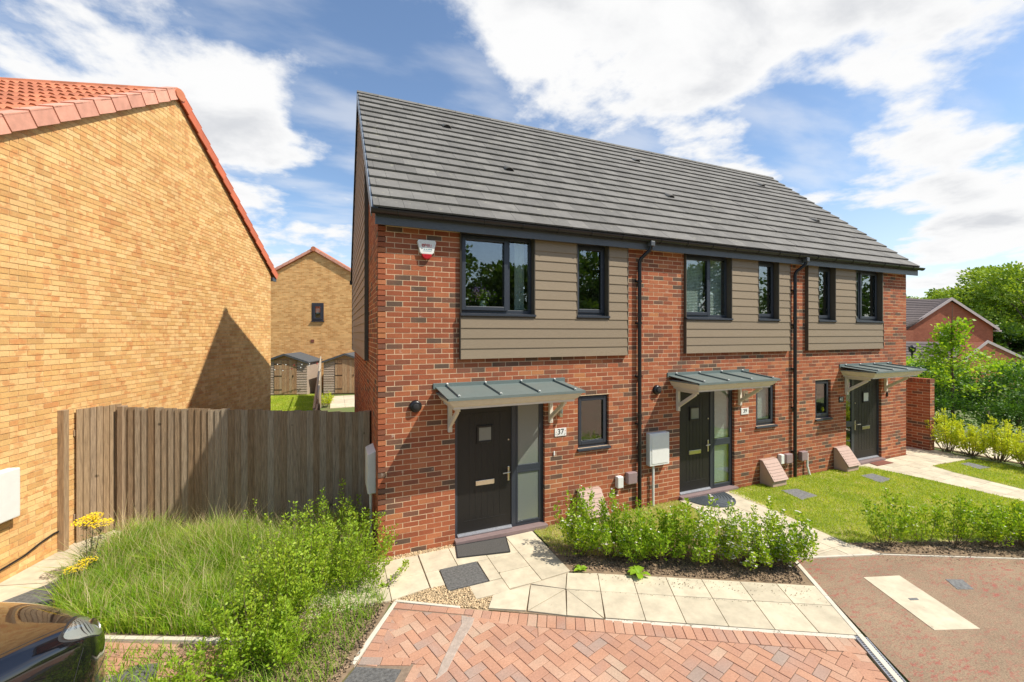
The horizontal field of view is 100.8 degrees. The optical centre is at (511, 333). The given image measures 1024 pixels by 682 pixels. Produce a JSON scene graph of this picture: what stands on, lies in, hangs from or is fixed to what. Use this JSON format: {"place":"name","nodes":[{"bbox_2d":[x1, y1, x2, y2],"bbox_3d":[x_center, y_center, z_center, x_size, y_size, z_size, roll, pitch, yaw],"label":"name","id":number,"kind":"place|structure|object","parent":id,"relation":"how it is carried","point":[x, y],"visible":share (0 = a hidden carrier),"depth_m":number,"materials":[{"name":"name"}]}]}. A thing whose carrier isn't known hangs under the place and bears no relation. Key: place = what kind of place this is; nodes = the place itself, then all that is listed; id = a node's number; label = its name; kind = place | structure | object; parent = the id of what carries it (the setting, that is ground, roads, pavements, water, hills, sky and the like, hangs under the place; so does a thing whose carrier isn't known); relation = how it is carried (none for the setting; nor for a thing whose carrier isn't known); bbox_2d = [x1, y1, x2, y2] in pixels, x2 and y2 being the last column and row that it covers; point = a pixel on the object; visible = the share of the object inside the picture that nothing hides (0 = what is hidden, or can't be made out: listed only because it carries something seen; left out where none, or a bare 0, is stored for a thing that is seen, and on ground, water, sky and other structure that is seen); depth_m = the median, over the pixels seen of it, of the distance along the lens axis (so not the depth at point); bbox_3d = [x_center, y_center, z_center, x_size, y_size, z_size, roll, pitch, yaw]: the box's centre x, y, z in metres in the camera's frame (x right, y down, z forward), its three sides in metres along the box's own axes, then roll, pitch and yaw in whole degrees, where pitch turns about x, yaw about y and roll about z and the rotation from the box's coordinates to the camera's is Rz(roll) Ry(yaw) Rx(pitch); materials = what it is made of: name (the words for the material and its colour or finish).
{"place":"outdoors","nodes":[
{"label":"outdoors","id":0,"kind":"place"},
{"bbox_2d":[0,530,120,603],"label":"path","id":1,"kind":"structure","parent":0,"point":[10,591],"depth_m":5.34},
{"bbox_2d":[104,635,243,681],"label":"driveway","id":2,"kind":"structure","parent":0,"point":[119,654],"depth_m":4.13,"materials":[{"name":"brick"}]},
{"bbox_2d":[0,602,104,681],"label":"parked car","id":3,"kind":"object","parent":2,"relation":"on","point":[42,643],"visible":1,"depth_m":3.21,"materials":[{"name":"black paint"}]},
{"bbox_2d":[103,631,230,681],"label":"weeds","id":4,"kind":"object","parent":2,"relation":"on","point":[159,657],"visible":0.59,"depth_m":3.99,"materials":[{"name":"green plant"}]},
{"bbox_2d":[271,394,313,410],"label":"lawn grass","id":5,"kind":"structure","parent":0,"point":[297,401],"depth_m":19.07,"materials":[{"name":"green plant"}]},
{"bbox_2d":[0,0,1023,298],"label":"sky","id":6,"kind":"structure","parent":0,"point":[901,120],"materials":[{"name":"blue"}]},
{"bbox_2d":[45,389,1023,681],"bbox_3d":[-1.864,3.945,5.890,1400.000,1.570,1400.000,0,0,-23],"label":"ground","id":7,"kind":"structure","parent":0,"point":[329,409],"depth_m":11.05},
{"bbox_2d":[71,512,112,567],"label":"ragwort","id":8,"kind":"object","parent":7,"relation":"on","point":[95,517],"visible":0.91,"depth_m":5.34,"materials":[{"name":"yellow plant"}]},
{"bbox_2d":[0,77,277,582],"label":"brick house","id":9,"kind":"structure","parent":7,"relation":"on","point":[137,268],"depth_m":6.99,"materials":[{"name":"brick"}]},
{"bbox_2d":[57,403,121,551],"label":"wooden gate","id":10,"kind":"structure","parent":9,"relation":"attached to","point":[95,432],"depth_m":6.43,"materials":[{"name":"brown wood"}]},
{"bbox_2d":[105,641,238,681],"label":"curb","id":11,"kind":"structure","parent":7,"relation":"on","point":[192,643],"depth_m":4.30,"materials":[{"name":"grey concrete"}]},
{"bbox_2d":[149,636,248,681],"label":"wild shrub","id":12,"kind":"object","parent":7,"relation":"on","point":[229,657],"visible":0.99,"depth_m":3.75,"materials":[{"name":"green plant"}]},
{"bbox_2d":[117,405,370,530],"bbox_3d":[-4.275,2.140,6.823,3.943,1.980,0.120,0,0,-2],"label":"wooden fence","id":13,"kind":"object","parent":7,"relation":"on","point":[193,458],"visible":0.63,"depth_m":6.79,"materials":[{"name":"brown wood"}]},
{"bbox_2d":[104,536,390,681],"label":"flower bed","id":14,"kind":"object","parent":7,"relation":"on","point":[352,656],"visible":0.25,"depth_m":4.25,"materials":[{"name":"soil"}]},
{"bbox_2d":[14,492,372,635],"bbox_3d":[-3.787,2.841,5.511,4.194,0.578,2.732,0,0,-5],"label":"long grass","id":15,"kind":"structure","parent":14,"relation":"on","point":[147,607],"depth_m":5.15,"materials":[{"name":"green plant"}]},
{"bbox_2d":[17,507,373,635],"bbox_3d":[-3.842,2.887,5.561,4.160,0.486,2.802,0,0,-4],"label":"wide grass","id":16,"kind":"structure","parent":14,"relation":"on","point":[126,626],"depth_m":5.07,"materials":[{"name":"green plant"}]},
{"bbox_2d":[242,588,330,674],"bbox_3d":[-2.131,2.822,4.036,0.754,0.643,0.656,0,0,-23],"label":"wild shrub","id":17,"kind":"object","parent":14,"relation":"on","point":[275,644],"visible":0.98,"depth_m":4.00,"materials":[{"name":"green plant"}]},
{"bbox_2d":[241,500,339,614],"bbox_3d":[-2.490,2.508,4.870,0.967,1.271,1.328,0,0,-23],"label":"wild shrub","id":18,"kind":"object","parent":14,"relation":"on","point":[297,552],"visible":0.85,"depth_m":4.74,"materials":[{"name":"green plant"}]},
{"bbox_2d":[279,498,327,562],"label":"wild shrub","id":19,"kind":"object","parent":14,"relation":"on","point":[299,532],"visible":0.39,"depth_m":5.50,"materials":[{"name":"green plant"}]},
{"bbox_2d":[228,567,390,681],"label":"weeds","id":20,"kind":"object","parent":14,"relation":"on","point":[344,622],"visible":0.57,"depth_m":4.35,"materials":[{"name":"green plant"}]},
{"bbox_2d":[289,478,371,551],"bbox_3d":[-2.530,2.617,5.985,0.965,1.053,1.081,0,0,7],"label":"wild shrub","id":21,"kind":"object","parent":14,"relation":"on","point":[341,509],"visible":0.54,"depth_m":6.01,"materials":[{"name":"green plant"}]},
{"bbox_2d":[306,507,394,595],"bbox_3d":[-1.944,2.663,5.238,0.968,0.961,0.954,0,0,7],"label":"wild shrub","id":22,"kind":"object","parent":14,"relation":"on","point":[354,558],"visible":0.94,"depth_m":5.14,"materials":[{"name":"green plant"}]},
{"bbox_2d":[361,524,398,572],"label":"wild shrub","id":23,"kind":"object","parent":14,"relation":"in","point":[387,561],"visible":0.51,"depth_m":5.52,"materials":[{"name":"green plant"}]},
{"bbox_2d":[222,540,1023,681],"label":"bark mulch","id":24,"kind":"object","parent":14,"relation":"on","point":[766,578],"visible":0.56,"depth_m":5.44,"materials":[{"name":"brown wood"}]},
{"bbox_2d":[202,561,310,661],"bbox_3d":[-2.562,2.778,4.277,0.914,0.731,0.979,0,0,15],"label":"wild shrub","id":25,"kind":"object","parent":24,"relation":"on","point":[231,627],"visible":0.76,"depth_m":4.18,"materials":[{"name":"green plant"}]},
{"bbox_2d":[271,352,322,394],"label":"garden shed","id":26,"kind":"structure","parent":7,"relation":"on","point":[295,380],"depth_m":21.57,"materials":[{"name":"brown wood"}]},
{"bbox_2d":[274,360,296,393],"bbox_3d":[-11.523,2.218,21.521,1.092,1.724,0.021,0,0,-7],"label":"door","id":27,"kind":"structure","parent":26,"relation":"in","point":[285,381],"depth_m":21.52,"materials":[{"name":"brown wood"}]},
{"bbox_2d":[271,246,353,388],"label":"brick house","id":28,"kind":"structure","parent":7,"relation":"on","point":[311,301],"depth_m":23.98,"materials":[{"name":"brick"}]},
{"bbox_2d":[311,303,323,321],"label":"window","id":29,"kind":"structure","parent":28,"relation":"in","point":[317,308],"depth_m":24.00,"materials":[{"name":"glass"}]},
{"bbox_2d":[321,352,354,393],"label":"garden shed","id":30,"kind":"structure","parent":7,"relation":"on","point":[339,374],"depth_m":21.91,"materials":[{"name":"brown wood"}]},
{"bbox_2d":[335,360,354,392],"bbox_3d":[-8.619,2.218,21.950,1.092,1.724,0.058,0,0,-7],"label":"door","id":31,"kind":"structure","parent":30,"relation":"in","point":[344,369],"depth_m":21.93,"materials":[{"name":"brown wood"}]},
{"bbox_2d":[330,395,354,408],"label":"patio","id":32,"kind":"structure","parent":7,"relation":"on","point":[346,401],"depth_m":19.47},
{"bbox_2d":[350,90,654,558],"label":"terraced house","id":33,"kind":"structure","parent":7,"relation":"on","point":[512,411],"depth_m":6.81,"materials":[{"name":"red brick"}]},
{"bbox_2d":[457,406,510,533],"bbox_3d":[-0.415,2.042,6.552,0.885,1.975,0.118,0,0,-23],"label":"door","id":34,"kind":"structure","parent":33,"relation":"in","point":[483,434],"depth_m":6.56,"materials":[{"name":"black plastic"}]},
{"bbox_2d":[467,283,501,306],"bbox_3d":[-0.455,-0.583,6.739,0.649,0.445,0.256,0,0,-23],"label":"flower vase","id":35,"kind":"object","parent":33,"relation":"in","point":[481,297],"visible":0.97,"depth_m":6.72,"materials":[{"name":"green plant"}]},
{"bbox_2d":[459,233,535,316],"bbox_3d":[-0.224,-0.889,6.595,1.240,1.248,0.210,0,0,-23],"label":"window","id":36,"kind":"structure","parent":33,"relation":"in","point":[465,310],"depth_m":6.62,"materials":[{"name":"plastic"}]},
{"bbox_2d":[577,245,609,317],"bbox_3d":[1.351,-0.889,7.258,0.652,1.248,0.210,0,0,-23],"label":"window","id":37,"kind":"structure","parent":33,"relation":"in","point":[582,313],"depth_m":7.32,"materials":[{"name":"plastic"}]},
{"bbox_2d":[577,394,610,451],"bbox_3d":[1.385,1.522,7.296,0.659,0.925,0.165,0,0,-23],"label":"window","id":38,"kind":"structure","parent":33,"relation":"in","point":[597,442],"depth_m":7.29,"materials":[{"name":"plastic"}]},
{"bbox_2d":[543,129,809,506],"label":"terraced house","id":39,"kind":"structure","parent":7,"relation":"on","point":[720,271],"depth_m":8.53,"materials":[{"name":"red brick"}]},
{"bbox_2d":[679,391,710,491],"bbox_3d":[3.556,2.042,8.222,0.789,1.975,0.118,0,0,-23],"label":"door","id":40,"kind":"structure","parent":39,"relation":"in","point":[694,416],"depth_m":8.23,"materials":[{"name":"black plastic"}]},
{"bbox_2d":[685,255,732,319],"bbox_3d":[3.803,-0.889,8.310,1.205,1.248,0.250,0,0,-23],"label":"window","id":41,"kind":"structure","parent":39,"relation":"in","point":[709,314],"depth_m":8.39,"materials":[{"name":"plastic"}]},
{"bbox_2d":[756,385,777,428],"bbox_3d":[5.321,1.518,8.973,0.623,0.915,0.205,0,0,-23],"label":"window","id":42,"kind":"structure","parent":39,"relation":"in","point":[761,400],"depth_m":9.05,"materials":[{"name":"plastic"}]},
{"bbox_2d":[758,262,780,320],"bbox_3d":[5.347,-0.889,8.938,0.642,1.248,0.210,0,0,-23],"label":"window","id":43,"kind":"structure","parent":39,"relation":"in","point":[762,317],"depth_m":9.04,"materials":[{"name":"plastic"}]},
{"bbox_2d":[549,528,813,585],"bbox_3d":[2.320,3.134,5.752,3.301,0.001,1.664,0,0,-12],"label":"flower bed","id":44,"kind":"object","parent":7,"relation":"on","point":[563,559],"visible":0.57,"depth_m":5.64,"materials":[{"name":"soil"}]},
{"bbox_2d":[553,485,601,557],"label":"hedge shrub","id":45,"kind":"object","parent":44,"relation":"on","point":[581,534],"visible":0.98,"depth_m":5.89,"materials":[{"name":"green plant"}]},
{"bbox_2d":[590,488,638,559],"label":"hedge shrub","id":46,"kind":"object","parent":44,"relation":"on","point":[608,524],"visible":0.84,"depth_m":5.86,"materials":[{"name":"green plant"}]},
{"bbox_2d":[610,496,666,563],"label":"hedge shrub","id":47,"kind":"object","parent":44,"relation":"on","point":[641,542],"visible":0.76,"depth_m":5.75,"materials":[{"name":"green plant"}]},
{"bbox_2d":[638,504,690,564],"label":"hedge shrub","id":48,"kind":"object","parent":44,"relation":"on","point":[669,528],"visible":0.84,"depth_m":5.76,"materials":[{"name":"green plant"}]},
{"bbox_2d":[673,497,719,565],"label":"hedge shrub","id":49,"kind":"object","parent":44,"relation":"on","point":[685,528],"visible":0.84,"depth_m":5.71,"materials":[{"name":"green plant"}]},
{"bbox_2d":[690,494,747,566],"bbox_3d":[2.785,2.689,5.828,0.627,0.908,0.734,0,0,9],"label":"hedge shrub","id":50,"kind":"object","parent":44,"relation":"on","point":[706,520],"visible":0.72,"depth_m":5.70,"materials":[{"name":"green plant"}]},
{"bbox_2d":[717,497,767,569],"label":"hedge shrub","id":51,"kind":"object","parent":44,"relation":"on","point":[753,553],"visible":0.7,"depth_m":5.61,"materials":[{"name":"green plant"}]},
{"bbox_2d":[735,504,797,568],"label":"hedge shrub","id":52,"kind":"object","parent":44,"relation":"on","point":[770,557],"visible":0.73,"depth_m":5.58,"materials":[{"name":"green plant"}]},
{"bbox_2d":[758,496,819,568],"bbox_3d":[3.721,2.699,5.743,0.679,0.890,0.697,0,0,21],"label":"hedge shrub","id":53,"kind":"object","parent":44,"relation":"on","point":[803,543],"visible":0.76,"depth_m":5.60,"materials":[{"name":"green plant"}]},
{"bbox_2d":[673,156,926,475],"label":"terraced house","id":54,"kind":"structure","parent":7,"relation":"on","point":[854,372],"depth_m":10.27,"materials":[{"name":"red brick"}]},
{"bbox_2d":[815,379,832,420],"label":"window","id":55,"kind":"structure","parent":54,"relation":"in","point":[824,415],"depth_m":9.72,"materials":[{"name":"plastic"}]},
{"bbox_2d":[819,267,836,321],"bbox_3d":[7.124,-0.889,9.684,0.628,1.248,0.210,0,0,-23],"label":"window","id":56,"kind":"structure","parent":54,"relation":"in","point":[822,318],"depth_m":9.78,"materials":[{"name":"plastic"}]},
{"bbox_2d":[854,379,876,457],"bbox_3d":[8.677,2.042,10.374,0.970,1.975,0.118,0,0,-23],"label":"door","id":57,"kind":"structure","parent":54,"relation":"in","point":[865,396],"depth_m":10.39,"materials":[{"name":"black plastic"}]},
{"bbox_2d":[856,271,883,322],"bbox_3d":[8.612,-0.889,10.310,1.100,1.248,0.210,0,0,-23],"label":"window","id":58,"kind":"structure","parent":54,"relation":"in","point":[860,318],"depth_m":10.32,"materials":[{"name":"plastic"}]},
{"bbox_2d":[855,636,905,681],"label":"drain grating","id":59,"kind":"object","parent":7,"relation":"on","point":[882,668],"visible":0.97,"depth_m":4.05,"materials":[{"name":"grey metal"}]},
{"bbox_2d":[795,553,1023,681],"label":"kerb","id":60,"kind":"structure","parent":7,"relation":"on","point":[889,669],"depth_m":5.13,"materials":[{"name":"concrete"}]},
{"bbox_2d":[906,377,934,450],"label":"garden wall","id":61,"kind":"structure","parent":7,"relation":"on","point":[919,401],"depth_m":11.50,"materials":[{"name":"red brick"}]},
{"bbox_2d":[906,298,940,340],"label":"brick house","id":62,"kind":"structure","parent":7,"relation":"on","point":[916,309],"depth_m":39.43,"materials":[{"name":"brown tile"}]},
{"bbox_2d":[848,541,1023,557],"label":"flower bed","id":63,"kind":"object","parent":7,"relation":"on","point":[946,545],"visible":0.75,"depth_m":6.17,"materials":[{"name":"soil"}]},
{"bbox_2d":[860,486,910,545],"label":"hedge shrub","id":64,"kind":"object","parent":63,"relation":"on","point":[900,525],"visible":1,"depth_m":6.24,"materials":[{"name":"green plant"}]},
{"bbox_2d":[897,504,942,545],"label":"hedge shrub","id":65,"kind":"object","parent":63,"relation":"on","point":[921,522],"visible":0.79,"depth_m":6.25,"materials":[{"name":"green plant"}]},
{"bbox_2d":[929,492,985,547],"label":"hedge shrub","id":66,"kind":"object","parent":63,"relation":"on","point":[962,529],"visible":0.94,"depth_m":6.21,"materials":[{"name":"green plant"}]},
{"bbox_2d":[967,498,1021,548],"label":"hedge shrub","id":67,"kind":"object","parent":63,"relation":"on","point":[996,528],"visible":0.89,"depth_m":6.15,"materials":[{"name":"green plant"}]},
{"bbox_2d":[988,498,1023,547],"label":"hedge shrub","id":68,"kind":"object","parent":63,"relation":"on","point":[1017,510],"visible":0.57,"depth_m":6.25,"materials":[{"name":"green plant"}]},
{"bbox_2d":[924,408,964,452],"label":"bright shrub","id":69,"kind":"object","parent":7,"relation":"on","point":[941,427],"visible":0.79,"depth_m":11.19,"materials":[{"name":"yellow plant"}]},
{"bbox_2d":[906,361,989,413],"bbox_3d":[17.151,2.254,17.859,3.640,2.352,3.953,0,0,-45],"label":"bush","id":70,"kind":"object","parent":7,"relation":"on","point":[929,368],"visible":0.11,"depth_m":17.17,"materials":[{"name":"green plant"}]},
{"bbox_2d":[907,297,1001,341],"bbox_3d":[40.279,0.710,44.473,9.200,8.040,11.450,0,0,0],"label":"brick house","id":71,"kind":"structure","parent":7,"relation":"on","point":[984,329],"depth_m":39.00,"materials":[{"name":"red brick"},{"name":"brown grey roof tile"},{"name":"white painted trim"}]},
{"bbox_2d":[934,385,984,429],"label":"bush","id":72,"kind":"object","parent":7,"relation":"on","point":[942,402],"visible":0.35,"depth_m":14.47,"materials":[{"name":"green plant"}]},
{"bbox_2d":[912,305,1016,415],"bbox_3d":[15.617,1.080,15.170,2.252,4.201,2.515,0,0,0],"label":"young tree","id":73,"kind":"object","parent":7,"relation":"on","point":[950,342],"visible":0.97,"depth_m":14.90,"materials":[{"name":"green plant"}]},
{"bbox_2d":[906,340,1023,391],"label":"brick house","id":74,"kind":"structure","parent":7,"relation":"on","point":[989,346],"depth_m":33.85,"materials":[{"name":"red brick"},{"name":"brown grey roof tile"},{"name":"white painted trim"}]},
{"bbox_2d":[945,422,996,456],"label":"bright shrub","id":75,"kind":"object","parent":7,"relation":"on","point":[964,440],"visible":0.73,"depth_m":10.81,"materials":[{"name":"yellow plant"}]},
{"bbox_2d":[921,265,1023,354],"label":"tree","id":76,"kind":"object","parent":7,"relation":"on","point":[932,291],"visible":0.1,"depth_m":52.98,"materials":[{"name":"green plant"}]},
{"bbox_2d":[931,261,1023,351],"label":"tree","id":77,"kind":"object","parent":7,"relation":"on","point":[1005,278],"visible":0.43,"depth_m":46.81,"materials":[{"name":"green plant"}]},
{"bbox_2d":[937,349,1023,405],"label":"bush","id":78,"kind":"object","parent":7,"relation":"on","point":[1001,362],"visible":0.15,"depth_m":18.14,"materials":[{"name":"green plant"}]},
{"bbox_2d":[941,356,1023,427],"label":"bush","id":79,"kind":"object","parent":7,"relation":"on","point":[1006,379],"visible":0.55,"depth_m":15.88,"materials":[{"name":"green plant"}]},
{"bbox_2d":[961,390,1023,434],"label":"bush","id":80,"kind":"object","parent":7,"relation":"on","point":[1014,411],"visible":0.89,"depth_m":14.07,"materials":[{"name":"green plant"}]},
{"bbox_2d":[966,415,1023,461],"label":"bright shrub","id":81,"kind":"object","parent":7,"relation":"on","point":[996,449],"visible":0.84,"depth_m":10.40,"materials":[{"name":"yellow plant"}]},
{"bbox_2d":[991,319,1023,356],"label":"tree","id":82,"kind":"object","parent":7,"relation":"on","point":[1010,337],"visible":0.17,"depth_m":40.65,"materials":[{"name":"green plant"}]},
{"bbox_2d":[999,426,1023,467],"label":"bright shrub","id":83,"kind":"object","parent":7,"relation":"on","point":[1016,452],"visible":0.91,"depth_m":9.96,"materials":[{"name":"yellow plant"}]},
{"bbox_2d":[271,531,856,640],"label":"path","id":84,"kind":"structure","parent":0,"point":[536,563],"depth_m":5.09,"materials":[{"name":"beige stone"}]},
{"bbox_2d":[367,555,408,590],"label":"wild shrub","id":85,"kind":"object","parent":84,"relation":"on","point":[383,584],"visible":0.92,"depth_m":5.25,"materials":[{"name":"green plant"}]},
{"bbox_2d":[375,544,492,610],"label":"gravel","id":86,"kind":"structure","parent":84,"relation":"on","point":[458,594],"depth_m":5.04,"materials":[{"name":"beige gravel"}]},
{"bbox_2d":[455,536,510,557],"bbox_3d":[-0.425,3.119,6.188,0.792,0.020,0.457,0,0,-12],"label":"doormat","id":87,"kind":"object","parent":84,"relation":"on","point":[499,545],"visible":1,"depth_m":6.13,"materials":[{"name":"black rubber"}]},
{"bbox_2d":[344,599,888,681],"bbox_3d":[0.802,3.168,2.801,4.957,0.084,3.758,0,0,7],"label":"driveway","id":88,"kind":"structure","parent":0,"point":[458,644],"depth_m":4.16,"materials":[{"name":"brick"}]},
{"bbox_2d":[534,500,736,557],"bbox_3d":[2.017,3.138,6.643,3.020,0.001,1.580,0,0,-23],"label":"lawn","id":89,"kind":"structure","parent":0,"point":[560,540],"depth_m":6.92,"materials":[{"name":"plant"}]},
{"bbox_2d":[576,486,609,523],"bbox_3d":[1.346,2.879,7.054,0.444,0.502,0.332,0,0,-23],"label":"gas meter box","id":90,"kind":"object","parent":89,"relation":"on","point":[597,490],"visible":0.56,"depth_m":7.06,"materials":[{"name":"pink plastic"}]},
{"bbox_2d":[680,491,877,556],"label":"path","id":91,"kind":"structure","parent":0,"point":[829,545],"depth_m":6.83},
{"bbox_2d":[688,492,735,507],"bbox_3d":[3.815,3.119,7.914,1.000,0.021,0.600,0,0,-23],"label":"doormat","id":92,"kind":"object","parent":91,"relation":"on","point":[723,499],"visible":0.78,"depth_m":7.90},
{"bbox_2d":[730,466,1023,542],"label":"lawn","id":93,"kind":"structure","parent":0,"point":[861,525],"depth_m":7.81,"materials":[{"name":"green plant"}]},
{"bbox_2d":[759,457,788,487],"bbox_3d":[5.420,2.879,8.766,0.444,0.502,0.332,0,0,-23],"label":"gas meter box","id":94,"kind":"object","parent":93,"relation":"on","point":[772,473],"visible":1,"depth_m":8.71,"materials":[{"name":"pink plastic"}]},
{"bbox_2d":[781,489,816,499],"bbox_3d":[5.579,3.142,8.265,0.499,0.036,0.482,0,0,-23],"label":"inspection cover","id":95,"kind":"object","parent":93,"relation":"on","point":[800,494],"visible":0.83,"depth_m":8.27,"materials":[{"name":"grey metal"}]},
{"bbox_2d":[833,445,860,471],"bbox_3d":[7.688,2.879,9.720,0.444,0.502,0.332,0,0,-23],"label":"gas meter box","id":96,"kind":"object","parent":93,"relation":"on","point":[845,459],"visible":1,"depth_m":9.67,"materials":[{"name":"pink plastic"}]},
{"bbox_2d":[798,552,1023,681],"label":"road","id":97,"kind":"structure","parent":0,"point":[931,619],"depth_m":4.82,"materials":[{"name":"red asphalt"}]},
{"bbox_2d":[859,446,1023,500],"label":"path","id":98,"kind":"structure","parent":0,"point":[917,462],"depth_m":9.67,"materials":[{"name":"beige concrete"}]},
{"bbox_2d":[933,458,1023,488],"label":"lawn","id":99,"kind":"structure","parent":0,"point":[981,471],"depth_m":9.55,"materials":[{"name":"green plant"}]},
{"bbox_2d":[934,438,1023,463],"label":"flower bed","id":100,"kind":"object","parent":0,"point":[982,455],"depth_m":11.22,"materials":[{"name":"brown soil"}]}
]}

